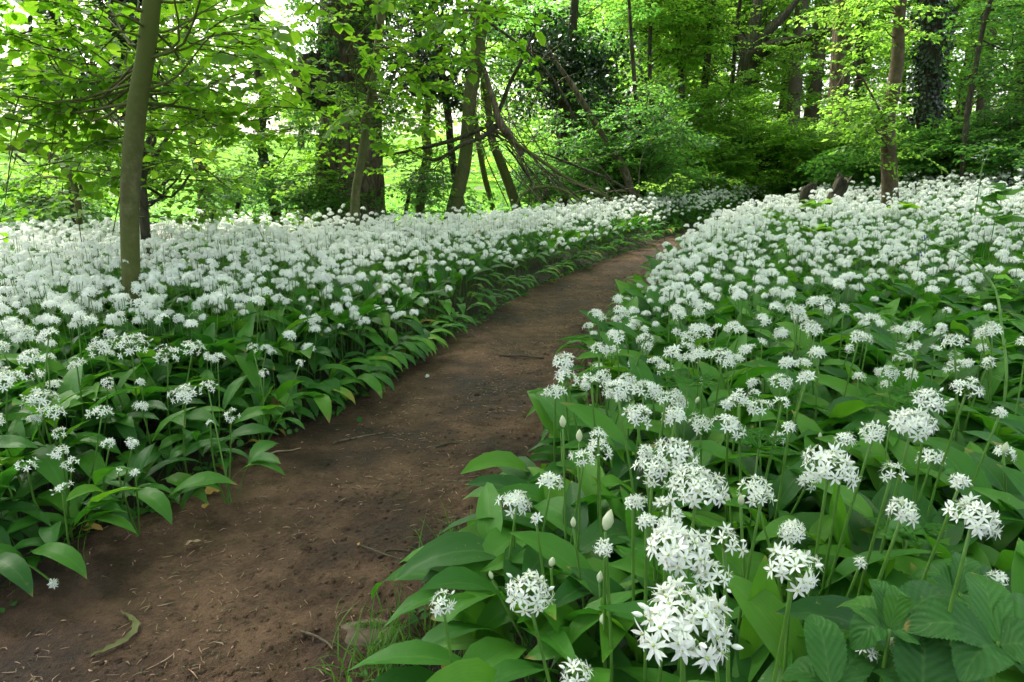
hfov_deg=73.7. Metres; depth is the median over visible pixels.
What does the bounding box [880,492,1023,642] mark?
wild garlic
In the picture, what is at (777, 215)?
leafy herb
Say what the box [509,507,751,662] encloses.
wild garlic
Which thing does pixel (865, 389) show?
wild garlic
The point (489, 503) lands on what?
wild garlic
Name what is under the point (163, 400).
wild garlic
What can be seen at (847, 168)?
hazel bush
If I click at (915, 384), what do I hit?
wild garlic
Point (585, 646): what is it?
wild garlic
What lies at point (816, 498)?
wild garlic
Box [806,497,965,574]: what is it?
wild garlic
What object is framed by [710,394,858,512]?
wild garlic
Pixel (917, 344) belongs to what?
wild garlic
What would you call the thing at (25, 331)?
wild garlic
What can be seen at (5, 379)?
wild garlic
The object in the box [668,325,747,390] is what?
wild garlic
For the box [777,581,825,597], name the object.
wild garlic
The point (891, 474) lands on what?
wild garlic
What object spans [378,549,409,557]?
twig
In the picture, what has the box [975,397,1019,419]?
wild garlic
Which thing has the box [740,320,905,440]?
wild garlic
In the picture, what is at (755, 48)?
oak
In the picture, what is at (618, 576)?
wild garlic
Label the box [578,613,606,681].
wild garlic
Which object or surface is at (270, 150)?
leaning tree
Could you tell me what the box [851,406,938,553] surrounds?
wild garlic
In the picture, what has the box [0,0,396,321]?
beech sapling
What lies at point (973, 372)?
wild garlic
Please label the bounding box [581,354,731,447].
wild garlic
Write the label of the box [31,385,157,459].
wild garlic
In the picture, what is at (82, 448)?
wild garlic
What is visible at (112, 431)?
wild garlic
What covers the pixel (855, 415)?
wild garlic
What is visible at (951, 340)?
wild garlic
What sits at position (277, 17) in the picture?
sky
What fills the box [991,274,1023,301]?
leafy herb
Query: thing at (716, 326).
wild garlic
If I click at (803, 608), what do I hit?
wild garlic
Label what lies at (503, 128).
fallen branch
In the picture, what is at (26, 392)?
wild garlic
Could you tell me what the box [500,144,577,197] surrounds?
dead stick
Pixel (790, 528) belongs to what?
wild garlic
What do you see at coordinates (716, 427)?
wild garlic
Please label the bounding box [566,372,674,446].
wild garlic
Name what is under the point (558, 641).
wild garlic
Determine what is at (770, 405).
wild garlic
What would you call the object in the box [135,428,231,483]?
wild garlic
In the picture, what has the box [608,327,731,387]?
wild garlic
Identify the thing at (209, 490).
dead leaf
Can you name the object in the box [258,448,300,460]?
twig
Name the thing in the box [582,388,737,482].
wild garlic
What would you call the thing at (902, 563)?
wild garlic
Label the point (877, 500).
wild garlic
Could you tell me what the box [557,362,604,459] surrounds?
wild garlic
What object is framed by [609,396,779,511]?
wild garlic
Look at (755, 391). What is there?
wild garlic
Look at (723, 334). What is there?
wild garlic
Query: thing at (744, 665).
wild garlic
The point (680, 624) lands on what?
wild garlic
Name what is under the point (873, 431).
wild garlic
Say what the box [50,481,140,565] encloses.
wild garlic
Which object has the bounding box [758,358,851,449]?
wild garlic
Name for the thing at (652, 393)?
wild garlic
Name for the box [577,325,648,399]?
wild garlic
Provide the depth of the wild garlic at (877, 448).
1.33 m
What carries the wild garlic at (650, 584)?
on the ground at (196, 454)
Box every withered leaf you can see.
[23,556,39,567]
[79,523,102,531]
[127,507,150,514]
[166,492,179,501]
[207,463,219,470]
[336,406,345,415]
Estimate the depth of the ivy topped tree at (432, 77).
8.29 m
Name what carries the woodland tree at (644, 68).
on the ground at (196, 454)
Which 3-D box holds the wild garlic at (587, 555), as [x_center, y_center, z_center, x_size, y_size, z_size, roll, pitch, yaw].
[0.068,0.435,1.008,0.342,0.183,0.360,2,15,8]
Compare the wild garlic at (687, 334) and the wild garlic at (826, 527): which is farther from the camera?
the wild garlic at (687, 334)
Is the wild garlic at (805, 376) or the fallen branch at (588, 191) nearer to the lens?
the wild garlic at (805, 376)
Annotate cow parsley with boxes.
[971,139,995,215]
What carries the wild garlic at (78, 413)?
on the ground at (196, 454)
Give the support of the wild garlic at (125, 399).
on the ground at (196, 454)
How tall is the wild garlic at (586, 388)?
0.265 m
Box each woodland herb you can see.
[781,614,876,681]
[835,579,955,681]
[872,636,984,681]
[904,572,1023,681]
[915,552,1005,645]
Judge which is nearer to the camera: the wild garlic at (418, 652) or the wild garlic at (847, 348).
the wild garlic at (418, 652)
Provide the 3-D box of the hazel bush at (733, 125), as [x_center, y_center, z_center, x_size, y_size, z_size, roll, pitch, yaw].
[4.687,-3.441,12.831,3.864,1.914,2.922,0,14,0]
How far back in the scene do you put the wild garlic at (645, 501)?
1.13 m
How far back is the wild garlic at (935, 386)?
1.72 m
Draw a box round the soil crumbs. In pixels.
[13,265,649,681]
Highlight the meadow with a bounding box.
[0,123,970,223]
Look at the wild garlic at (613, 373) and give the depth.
2.09 m
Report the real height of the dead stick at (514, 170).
0.958 m
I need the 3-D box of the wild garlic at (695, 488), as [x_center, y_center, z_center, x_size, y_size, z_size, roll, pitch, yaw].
[0.188,0.314,0.994,0.100,0.449,0.440,0,14,-2]
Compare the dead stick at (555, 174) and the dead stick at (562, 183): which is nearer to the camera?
the dead stick at (555, 174)
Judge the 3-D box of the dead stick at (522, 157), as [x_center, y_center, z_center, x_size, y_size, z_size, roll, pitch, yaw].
[-0.100,-2.378,8.308,0.888,1.296,0.024,6,16,23]
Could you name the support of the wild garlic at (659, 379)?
on the ground at (196, 454)
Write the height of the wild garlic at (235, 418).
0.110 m
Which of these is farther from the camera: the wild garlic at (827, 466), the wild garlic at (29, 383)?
the wild garlic at (29, 383)
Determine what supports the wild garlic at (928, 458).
on the ground at (196, 454)
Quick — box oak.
[666,0,831,186]
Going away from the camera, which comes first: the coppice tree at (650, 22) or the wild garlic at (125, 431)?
the wild garlic at (125, 431)
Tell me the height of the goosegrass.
0.521 m
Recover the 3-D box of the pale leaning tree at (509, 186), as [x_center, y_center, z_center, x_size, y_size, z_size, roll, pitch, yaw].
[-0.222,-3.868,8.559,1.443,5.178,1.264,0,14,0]
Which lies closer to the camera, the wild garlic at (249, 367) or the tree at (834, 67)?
the wild garlic at (249, 367)
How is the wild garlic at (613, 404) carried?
on the ground at (196, 454)
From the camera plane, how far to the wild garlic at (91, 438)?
1.53 m
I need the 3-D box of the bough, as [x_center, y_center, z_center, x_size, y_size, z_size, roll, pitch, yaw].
[-3.706,-1.338,5.079,1.223,0.947,0.505,-3,15,-13]
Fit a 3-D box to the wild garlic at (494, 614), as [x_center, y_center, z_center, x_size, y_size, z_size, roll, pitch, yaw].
[0.116,0.397,1.107,0.283,0.215,0.407,5,15,20]
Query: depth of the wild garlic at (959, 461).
1.16 m
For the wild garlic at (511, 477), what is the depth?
1.34 m
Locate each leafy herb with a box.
[762,209,787,233]
[796,198,833,240]
[799,224,834,243]
[886,201,921,228]
[955,291,1014,317]
[979,183,1023,261]
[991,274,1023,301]
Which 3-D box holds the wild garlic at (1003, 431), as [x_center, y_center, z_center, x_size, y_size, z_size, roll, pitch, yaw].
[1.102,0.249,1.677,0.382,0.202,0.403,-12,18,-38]
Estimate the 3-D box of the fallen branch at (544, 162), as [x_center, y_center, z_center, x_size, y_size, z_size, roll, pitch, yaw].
[0.747,-2.074,8.208,1.887,1.162,0.617,0,14,0]
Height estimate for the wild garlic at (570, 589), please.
0.298 m
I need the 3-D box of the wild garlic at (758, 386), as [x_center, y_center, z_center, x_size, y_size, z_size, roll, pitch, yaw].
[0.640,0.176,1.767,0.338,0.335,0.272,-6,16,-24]
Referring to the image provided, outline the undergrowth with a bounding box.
[1,178,831,229]
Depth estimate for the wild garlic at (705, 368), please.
1.81 m
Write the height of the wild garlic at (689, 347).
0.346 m
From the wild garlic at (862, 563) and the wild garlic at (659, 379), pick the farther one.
the wild garlic at (659, 379)
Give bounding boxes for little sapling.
[58,194,95,270]
[247,208,268,251]
[290,208,310,236]
[634,173,694,241]
[702,171,744,213]
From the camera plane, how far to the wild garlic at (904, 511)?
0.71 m
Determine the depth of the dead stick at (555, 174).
7.99 m
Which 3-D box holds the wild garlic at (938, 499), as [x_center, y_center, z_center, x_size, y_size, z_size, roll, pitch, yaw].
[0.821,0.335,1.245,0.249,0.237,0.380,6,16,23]
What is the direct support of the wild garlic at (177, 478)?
on the ground at (196, 454)
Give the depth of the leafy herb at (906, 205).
5.25 m
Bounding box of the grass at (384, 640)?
[306,500,517,681]
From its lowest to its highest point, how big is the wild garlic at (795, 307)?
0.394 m
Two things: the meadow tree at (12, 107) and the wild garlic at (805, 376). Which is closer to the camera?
the wild garlic at (805, 376)
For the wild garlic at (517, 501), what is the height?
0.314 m
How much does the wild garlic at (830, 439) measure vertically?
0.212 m
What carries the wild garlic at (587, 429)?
on the ground at (196, 454)
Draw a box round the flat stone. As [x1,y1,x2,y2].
[340,618,393,645]
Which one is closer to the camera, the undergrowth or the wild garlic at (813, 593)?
the wild garlic at (813, 593)
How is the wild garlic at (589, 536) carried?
on the ground at (196, 454)
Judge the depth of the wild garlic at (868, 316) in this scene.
1.87 m
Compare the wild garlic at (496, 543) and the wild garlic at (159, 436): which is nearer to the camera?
the wild garlic at (496, 543)
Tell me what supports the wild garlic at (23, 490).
on the ground at (196, 454)
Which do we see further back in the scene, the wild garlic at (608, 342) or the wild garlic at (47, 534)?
the wild garlic at (608, 342)
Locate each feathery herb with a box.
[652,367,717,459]
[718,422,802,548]
[856,382,931,490]
[862,514,953,572]
[880,340,965,471]
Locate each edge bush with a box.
[0,173,119,239]
[184,157,300,226]
[247,167,360,231]
[380,156,454,231]
[493,151,617,214]
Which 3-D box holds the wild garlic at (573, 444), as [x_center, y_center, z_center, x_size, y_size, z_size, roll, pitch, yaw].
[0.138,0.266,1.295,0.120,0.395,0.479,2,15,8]
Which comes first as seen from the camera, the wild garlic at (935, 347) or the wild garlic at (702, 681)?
the wild garlic at (702, 681)
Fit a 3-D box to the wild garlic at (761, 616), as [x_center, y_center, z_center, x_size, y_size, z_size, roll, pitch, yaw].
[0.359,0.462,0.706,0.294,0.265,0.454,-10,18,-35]
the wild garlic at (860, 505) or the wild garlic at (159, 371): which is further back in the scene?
the wild garlic at (159, 371)
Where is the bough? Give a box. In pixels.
[2,119,103,224]
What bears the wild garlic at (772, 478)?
on the ground at (196, 454)
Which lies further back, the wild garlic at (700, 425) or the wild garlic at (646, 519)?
the wild garlic at (700, 425)
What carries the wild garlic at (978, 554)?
on the ground at (196, 454)
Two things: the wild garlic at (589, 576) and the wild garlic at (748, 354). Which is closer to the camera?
the wild garlic at (589, 576)
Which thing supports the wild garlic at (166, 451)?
on the ground at (196, 454)
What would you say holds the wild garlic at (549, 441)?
on the ground at (196, 454)
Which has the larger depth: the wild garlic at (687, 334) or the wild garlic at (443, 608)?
the wild garlic at (687, 334)
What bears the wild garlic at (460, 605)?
on the ground at (196, 454)
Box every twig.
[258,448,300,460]
[300,630,332,649]
[333,432,384,443]
[359,544,397,558]
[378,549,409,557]
[435,442,460,447]
[448,480,471,481]
[499,354,543,358]
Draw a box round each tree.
[0,0,186,228]
[0,0,317,269]
[0,57,78,138]
[146,2,302,227]
[200,0,325,225]
[250,0,414,236]
[253,91,319,147]
[370,0,495,212]
[383,11,498,221]
[423,0,546,223]
[448,5,522,219]
[457,0,548,219]
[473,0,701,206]
[527,0,724,208]
[548,46,648,224]
[590,0,734,190]
[600,0,767,188]
[612,0,762,186]
[635,10,659,172]
[648,0,797,199]
[799,0,919,131]
[807,0,882,144]
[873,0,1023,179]
[920,0,1023,193]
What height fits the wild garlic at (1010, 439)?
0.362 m
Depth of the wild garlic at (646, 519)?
0.76 m
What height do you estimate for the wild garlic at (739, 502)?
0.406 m
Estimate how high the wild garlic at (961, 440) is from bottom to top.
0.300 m
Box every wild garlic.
[0,315,178,412]
[0,324,133,443]
[0,326,147,496]
[0,341,62,439]
[0,348,136,488]
[0,360,67,408]
[0,365,75,501]
[0,369,118,426]
[0,387,106,491]
[0,405,134,522]
[0,413,77,516]
[0,422,30,496]
[0,461,42,549]
[0,471,78,525]
[1,379,113,480]
[1,414,88,491]
[3,492,41,537]
[5,389,85,469]
[12,352,146,447]
[14,444,144,543]
[27,563,58,588]
[29,481,142,539]
[30,435,82,444]
[31,349,141,442]
[31,384,168,455]
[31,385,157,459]
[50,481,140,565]
[62,378,216,442]
[65,400,194,495]
[65,442,236,536]
[67,356,149,455]
[67,457,167,507]
[70,356,233,427]
[83,443,207,521]
[86,332,218,444]
[90,439,189,505]
[101,436,200,524]
[109,365,241,432]
[110,359,217,426]
[114,339,232,456]
[114,420,202,463]
[127,341,207,433]
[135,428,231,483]
[144,421,226,457]
[153,351,248,407]
[153,404,249,437]
[156,352,281,476]
[157,354,245,430]
[167,383,278,472]
[180,405,241,461]
[181,380,284,511]
[211,403,269,428]
[214,344,333,435]
[221,383,309,434]
[227,395,315,428]
[231,342,304,444]
[346,543,653,681]
[371,482,622,677]
[394,477,623,588]
[400,546,600,678]
[429,573,512,663]
[437,579,638,681]
[438,450,723,557]
[446,471,591,651]
[458,480,629,573]
[460,383,604,567]
[462,454,682,576]
[465,456,663,541]
[466,506,585,681]
[477,481,657,656]
[492,550,671,673]
[492,575,725,681]
[500,367,623,505]
[502,512,567,680]
[505,480,538,635]
[505,568,586,681]
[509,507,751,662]
[510,509,613,681]
[522,571,711,681]
[525,611,642,681]
[526,379,652,542]
[528,342,644,469]
[528,415,599,550]
[529,344,729,452]
[530,369,647,461]
[530,454,609,479]
[530,496,778,607]
[531,450,685,530]
[535,351,662,493]
[539,393,634,471]
[541,330,670,456]
[541,333,673,440]
[549,387,641,437]
[553,460,692,537]
[555,517,746,646]
[557,321,604,405]
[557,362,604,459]
[557,427,610,540]
[558,308,674,396]
[560,380,768,509]
[562,426,608,475]
[566,329,621,402]
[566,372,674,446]
[566,495,732,648]
[570,305,689,402]
[573,478,768,554]
[574,362,605,409]
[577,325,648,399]
[577,436,643,600]
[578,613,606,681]
[580,381,602,461]
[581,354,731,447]
[582,384,731,467]
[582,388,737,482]
[585,345,620,408]
[586,376,617,463]
[590,356,719,421]
[592,437,699,655]
[592,463,729,675]
[598,555,781,681]
[601,310,724,407]
[602,493,715,570]
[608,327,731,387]
[608,537,826,681]
[609,342,694,409]
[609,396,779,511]
[609,548,708,681]
[613,618,879,681]
[616,520,717,681]
[620,486,644,661]
[621,391,761,468]
[628,602,786,681]
[629,346,740,439]
[629,352,721,434]
[636,511,676,681]
[637,370,817,521]
[638,354,781,450]
[638,459,778,535]
[639,311,729,387]
[640,285,719,388]
[640,367,795,450]
[641,397,735,471]
[642,363,673,459]
[644,347,778,475]
[646,304,745,397]
[648,412,806,534]
[651,302,757,375]
[652,320,757,397]
[653,391,681,534]
[656,323,721,391]
[658,413,862,553]
[661,403,762,510]
[662,323,821,450]
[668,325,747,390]
[671,665,676,672]
[672,323,763,399]
[673,473,873,681]
[678,307,760,395]
[680,329,752,413]
[682,452,838,567]
[684,397,781,474]
[686,399,869,549]
[686,676,869,681]
[689,377,803,511]
[692,521,812,681]
[697,353,785,449]
[699,373,857,514]
[704,343,833,399]
[706,337,813,418]
[706,535,942,639]
[707,343,829,414]
[707,388,845,449]
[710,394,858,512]
[712,346,801,372]
[712,369,869,480]
[712,523,1023,681]
[714,487,944,538]
[715,566,900,589]
[716,342,822,372]
[716,510,862,575]
[717,345,900,438]
[718,569,808,681]
[719,496,787,621]
[721,459,850,594]
[721,620,891,658]
[723,388,795,548]
[723,487,777,649]
[732,562,878,681]
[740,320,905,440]
[742,343,768,393]
[745,422,906,489]
[750,304,846,388]
[750,472,877,545]
[751,356,886,448]
[756,356,825,451]
[756,515,823,681]
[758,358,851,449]
[758,650,791,681]
[761,374,828,449]
[762,431,946,541]
[762,432,823,465]
[763,541,895,681]
[768,344,875,393]
[774,329,871,437]
[774,559,949,653]
[775,295,878,390]
[775,490,1023,674]
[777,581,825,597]
[778,410,952,515]
[783,303,845,415]
[784,314,837,414]
[789,372,938,458]
[789,419,909,476]
[790,387,842,400]
[792,483,1023,582]
[793,333,925,372]
[794,403,965,452]
[797,322,827,390]
[801,425,963,500]
[801,442,860,626]
[804,342,947,391]
[806,368,1001,427]
[806,461,907,595]
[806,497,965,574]
[810,361,918,471]
[813,365,977,472]
[815,366,918,392]
[816,429,1013,513]
[816,484,895,536]
[820,341,983,461]
[820,420,885,595]
[822,325,950,392]
[830,303,874,389]
[830,352,917,396]
[837,447,946,574]
[844,428,981,541]
[845,312,881,380]
[845,380,954,435]
[846,556,866,597]
[851,325,910,384]
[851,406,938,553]
[855,637,894,681]
[858,435,1023,534]
[860,474,1023,554]
[871,496,920,595]
[873,340,972,399]
[873,414,1015,483]
[874,358,1023,451]
[880,333,1023,453]
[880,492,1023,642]
[880,548,1010,681]
[885,516,1022,568]
[888,442,1008,549]
[891,406,994,498]
[893,437,999,548]
[894,344,981,445]
[896,356,1004,437]
[900,319,979,424]
[900,441,1023,517]
[908,376,1008,536]
[912,437,964,452]
[919,326,1023,400]
[921,467,972,579]
[922,343,1023,403]
[924,445,1023,540]
[925,365,991,419]
[928,350,994,413]
[936,352,1023,419]
[938,425,1016,549]
[939,402,1023,427]
[940,537,1000,574]
[941,358,1020,420]
[943,395,1015,442]
[944,336,1023,444]
[945,570,1011,639]
[960,534,992,570]
[964,448,1021,494]
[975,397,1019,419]
[980,320,1023,413]
[987,569,1008,585]
[993,415,1003,450]
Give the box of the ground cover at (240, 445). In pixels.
[0,245,645,681]
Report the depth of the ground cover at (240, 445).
2.12 m
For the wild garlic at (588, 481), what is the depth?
1.25 m
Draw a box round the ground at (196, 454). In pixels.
[0,126,1013,681]
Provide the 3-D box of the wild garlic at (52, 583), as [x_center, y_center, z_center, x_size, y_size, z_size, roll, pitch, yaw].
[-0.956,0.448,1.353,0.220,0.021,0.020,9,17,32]
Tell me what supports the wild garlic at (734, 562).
on the ground at (196, 454)
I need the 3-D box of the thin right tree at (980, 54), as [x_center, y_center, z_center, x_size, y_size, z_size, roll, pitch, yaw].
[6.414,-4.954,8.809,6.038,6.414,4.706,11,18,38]
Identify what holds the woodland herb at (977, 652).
on the ground at (196, 454)
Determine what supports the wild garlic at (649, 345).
on the ground at (196, 454)
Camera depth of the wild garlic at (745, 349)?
1.63 m
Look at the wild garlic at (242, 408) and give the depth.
2.07 m
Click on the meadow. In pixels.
(474, 182)
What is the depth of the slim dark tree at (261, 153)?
8.37 m
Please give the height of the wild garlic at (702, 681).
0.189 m
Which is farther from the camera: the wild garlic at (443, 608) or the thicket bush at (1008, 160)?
the thicket bush at (1008, 160)
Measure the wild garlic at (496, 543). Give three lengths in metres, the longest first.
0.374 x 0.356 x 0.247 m
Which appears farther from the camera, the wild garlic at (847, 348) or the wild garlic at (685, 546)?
the wild garlic at (847, 348)
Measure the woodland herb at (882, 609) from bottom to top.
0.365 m
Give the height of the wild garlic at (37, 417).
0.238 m
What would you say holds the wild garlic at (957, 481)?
on the ground at (196, 454)
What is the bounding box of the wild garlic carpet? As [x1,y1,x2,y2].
[0,166,1023,673]
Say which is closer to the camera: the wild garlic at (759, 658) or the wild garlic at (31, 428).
the wild garlic at (759, 658)
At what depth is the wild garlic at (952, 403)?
1.69 m
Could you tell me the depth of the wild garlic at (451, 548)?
1.09 m
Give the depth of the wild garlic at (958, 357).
1.91 m
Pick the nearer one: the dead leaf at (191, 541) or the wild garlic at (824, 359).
the dead leaf at (191, 541)
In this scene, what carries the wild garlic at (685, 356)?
on the ground at (196, 454)
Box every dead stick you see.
[476,106,508,206]
[477,97,536,200]
[479,95,574,203]
[481,121,543,203]
[485,121,551,195]
[493,133,612,198]
[494,83,562,193]
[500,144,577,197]
[502,118,549,197]
[506,102,544,202]
[509,91,570,198]
[522,149,587,205]
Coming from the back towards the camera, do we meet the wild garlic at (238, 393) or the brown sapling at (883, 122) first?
the brown sapling at (883, 122)
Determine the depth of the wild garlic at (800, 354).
1.99 m
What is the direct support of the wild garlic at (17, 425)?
on the ground at (196, 454)
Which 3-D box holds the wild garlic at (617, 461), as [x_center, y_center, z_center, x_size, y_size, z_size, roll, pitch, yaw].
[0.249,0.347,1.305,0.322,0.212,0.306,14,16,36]
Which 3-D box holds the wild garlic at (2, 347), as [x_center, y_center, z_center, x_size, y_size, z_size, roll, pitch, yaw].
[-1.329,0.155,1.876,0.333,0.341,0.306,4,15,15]
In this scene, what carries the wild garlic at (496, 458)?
on the ground at (196, 454)
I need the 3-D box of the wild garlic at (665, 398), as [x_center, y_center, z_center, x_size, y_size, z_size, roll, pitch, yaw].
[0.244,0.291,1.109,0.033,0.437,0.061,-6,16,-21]
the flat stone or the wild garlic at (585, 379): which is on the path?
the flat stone
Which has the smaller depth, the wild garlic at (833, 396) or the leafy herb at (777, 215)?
the wild garlic at (833, 396)
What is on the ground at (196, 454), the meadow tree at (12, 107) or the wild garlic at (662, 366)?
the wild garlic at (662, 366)
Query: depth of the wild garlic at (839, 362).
1.94 m
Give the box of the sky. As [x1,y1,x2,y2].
[0,0,1015,134]
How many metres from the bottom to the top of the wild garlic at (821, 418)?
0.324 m
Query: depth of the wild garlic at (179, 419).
1.82 m
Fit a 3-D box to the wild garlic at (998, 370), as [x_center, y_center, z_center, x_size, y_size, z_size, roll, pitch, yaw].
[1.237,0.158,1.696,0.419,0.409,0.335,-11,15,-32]
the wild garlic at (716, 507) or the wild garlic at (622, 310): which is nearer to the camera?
the wild garlic at (716, 507)
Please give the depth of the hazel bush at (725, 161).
11.51 m
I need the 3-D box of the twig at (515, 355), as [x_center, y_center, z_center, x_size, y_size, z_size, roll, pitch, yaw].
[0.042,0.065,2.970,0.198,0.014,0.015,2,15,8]
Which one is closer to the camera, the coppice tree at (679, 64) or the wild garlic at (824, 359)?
the wild garlic at (824, 359)
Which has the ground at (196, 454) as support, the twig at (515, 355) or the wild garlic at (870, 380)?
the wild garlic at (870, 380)
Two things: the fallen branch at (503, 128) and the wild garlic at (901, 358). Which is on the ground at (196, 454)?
the wild garlic at (901, 358)
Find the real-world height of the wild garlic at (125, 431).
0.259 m
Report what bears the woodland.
on the ground at (196, 454)
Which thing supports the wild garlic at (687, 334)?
on the ground at (196, 454)
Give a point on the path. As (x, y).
(120, 553)
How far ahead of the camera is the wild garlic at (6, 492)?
1.54 m
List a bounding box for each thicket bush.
[873,107,1018,189]
[948,85,1023,186]
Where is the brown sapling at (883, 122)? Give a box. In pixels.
[786,0,980,206]
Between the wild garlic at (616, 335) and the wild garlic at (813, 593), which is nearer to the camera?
the wild garlic at (813, 593)
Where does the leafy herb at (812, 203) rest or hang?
on the ground at (196, 454)
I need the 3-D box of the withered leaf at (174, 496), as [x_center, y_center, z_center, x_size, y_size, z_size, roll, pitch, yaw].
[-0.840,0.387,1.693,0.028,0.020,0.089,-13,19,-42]
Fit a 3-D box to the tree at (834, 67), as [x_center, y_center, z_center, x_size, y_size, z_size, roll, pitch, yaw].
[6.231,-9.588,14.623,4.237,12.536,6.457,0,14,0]
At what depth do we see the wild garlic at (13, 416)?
1.68 m
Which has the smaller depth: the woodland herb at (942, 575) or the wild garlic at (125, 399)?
the woodland herb at (942, 575)
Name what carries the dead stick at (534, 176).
on the fallen branch at (544, 162)
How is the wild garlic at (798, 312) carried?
on the ground at (196, 454)
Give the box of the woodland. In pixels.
[400,0,1023,185]
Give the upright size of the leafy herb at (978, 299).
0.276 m
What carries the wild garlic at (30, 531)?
on the ground at (196, 454)
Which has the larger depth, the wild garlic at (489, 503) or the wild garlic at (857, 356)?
the wild garlic at (857, 356)
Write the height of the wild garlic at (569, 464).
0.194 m
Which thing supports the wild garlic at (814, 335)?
on the ground at (196, 454)
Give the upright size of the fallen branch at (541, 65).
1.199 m
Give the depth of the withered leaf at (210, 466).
1.82 m
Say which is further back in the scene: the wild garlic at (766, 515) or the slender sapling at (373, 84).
the slender sapling at (373, 84)
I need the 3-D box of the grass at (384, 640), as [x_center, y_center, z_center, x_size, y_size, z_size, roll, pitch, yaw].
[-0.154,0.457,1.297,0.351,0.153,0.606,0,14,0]
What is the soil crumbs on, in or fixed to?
on the path
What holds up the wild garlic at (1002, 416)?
on the ground at (196, 454)
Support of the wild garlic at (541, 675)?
on the ground at (196, 454)
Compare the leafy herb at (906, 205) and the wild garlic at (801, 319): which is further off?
the leafy herb at (906, 205)
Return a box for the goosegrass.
[936,243,1018,409]
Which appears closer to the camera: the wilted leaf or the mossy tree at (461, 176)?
the wilted leaf
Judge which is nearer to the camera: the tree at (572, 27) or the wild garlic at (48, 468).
the wild garlic at (48, 468)
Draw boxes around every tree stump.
[798,181,817,221]
[822,172,852,215]
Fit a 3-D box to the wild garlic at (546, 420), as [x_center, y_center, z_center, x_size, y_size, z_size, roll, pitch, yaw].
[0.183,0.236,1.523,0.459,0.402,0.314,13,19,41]
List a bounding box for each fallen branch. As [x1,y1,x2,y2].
[354,31,573,162]
[410,102,518,211]
[454,69,537,160]
[455,114,559,207]
[473,125,604,211]
[492,24,576,132]
[496,116,640,204]
[501,155,597,210]
[544,135,668,223]
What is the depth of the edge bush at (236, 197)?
8.35 m
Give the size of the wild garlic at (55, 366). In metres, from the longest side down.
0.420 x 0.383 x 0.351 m
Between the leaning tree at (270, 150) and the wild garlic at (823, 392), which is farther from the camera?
the leaning tree at (270, 150)
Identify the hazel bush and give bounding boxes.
[619,99,767,212]
[676,98,832,201]
[750,115,911,200]
[792,128,940,197]
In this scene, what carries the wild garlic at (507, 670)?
on the ground at (196, 454)
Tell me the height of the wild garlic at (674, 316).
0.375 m
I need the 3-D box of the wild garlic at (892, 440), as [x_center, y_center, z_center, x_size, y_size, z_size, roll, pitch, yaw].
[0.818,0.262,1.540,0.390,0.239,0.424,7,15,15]
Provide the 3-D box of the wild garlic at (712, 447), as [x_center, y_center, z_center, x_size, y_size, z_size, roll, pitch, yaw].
[0.542,0.287,1.296,0.408,0.353,0.272,-11,18,-36]
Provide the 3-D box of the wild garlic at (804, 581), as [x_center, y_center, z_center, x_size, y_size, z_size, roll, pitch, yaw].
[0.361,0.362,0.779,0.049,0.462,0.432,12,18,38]
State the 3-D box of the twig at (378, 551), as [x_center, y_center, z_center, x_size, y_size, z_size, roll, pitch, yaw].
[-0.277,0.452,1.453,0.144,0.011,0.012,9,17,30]
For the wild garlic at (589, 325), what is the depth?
2.23 m
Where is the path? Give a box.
[0,223,732,681]
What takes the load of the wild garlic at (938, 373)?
on the ground at (196, 454)
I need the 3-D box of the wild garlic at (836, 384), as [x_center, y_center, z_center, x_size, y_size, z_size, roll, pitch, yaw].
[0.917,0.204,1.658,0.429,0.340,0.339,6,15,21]
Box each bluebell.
[909,250,925,316]
[921,235,928,272]
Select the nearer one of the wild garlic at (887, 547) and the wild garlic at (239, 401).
the wild garlic at (887, 547)
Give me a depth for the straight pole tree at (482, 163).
9.09 m
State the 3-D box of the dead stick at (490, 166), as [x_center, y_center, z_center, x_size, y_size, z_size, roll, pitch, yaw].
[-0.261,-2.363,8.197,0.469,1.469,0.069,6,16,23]
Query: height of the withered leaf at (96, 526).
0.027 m
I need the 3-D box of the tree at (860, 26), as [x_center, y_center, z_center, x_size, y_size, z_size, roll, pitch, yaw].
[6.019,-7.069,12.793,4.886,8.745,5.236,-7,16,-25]
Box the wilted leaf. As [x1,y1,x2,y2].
[91,610,140,655]
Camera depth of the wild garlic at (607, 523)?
0.80 m
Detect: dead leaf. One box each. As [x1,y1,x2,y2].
[185,539,206,544]
[205,487,219,493]
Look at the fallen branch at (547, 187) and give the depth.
7.82 m
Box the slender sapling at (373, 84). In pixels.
[273,0,553,236]
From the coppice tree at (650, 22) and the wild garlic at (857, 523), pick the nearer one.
the wild garlic at (857, 523)
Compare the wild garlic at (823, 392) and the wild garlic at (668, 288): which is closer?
the wild garlic at (823, 392)
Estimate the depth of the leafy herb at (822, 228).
4.15 m
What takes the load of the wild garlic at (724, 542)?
on the ground at (196, 454)
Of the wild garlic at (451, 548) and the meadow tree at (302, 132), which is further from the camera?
the meadow tree at (302, 132)
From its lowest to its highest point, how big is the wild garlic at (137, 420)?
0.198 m
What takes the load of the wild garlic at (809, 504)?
on the ground at (196, 454)
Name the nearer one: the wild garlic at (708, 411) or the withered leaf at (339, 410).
the wild garlic at (708, 411)
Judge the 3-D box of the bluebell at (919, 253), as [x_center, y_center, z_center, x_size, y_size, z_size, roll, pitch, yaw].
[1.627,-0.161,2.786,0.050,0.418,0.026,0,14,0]
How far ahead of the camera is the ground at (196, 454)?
2.57 m
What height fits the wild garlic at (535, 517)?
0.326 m
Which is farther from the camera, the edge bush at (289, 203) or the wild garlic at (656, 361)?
the edge bush at (289, 203)

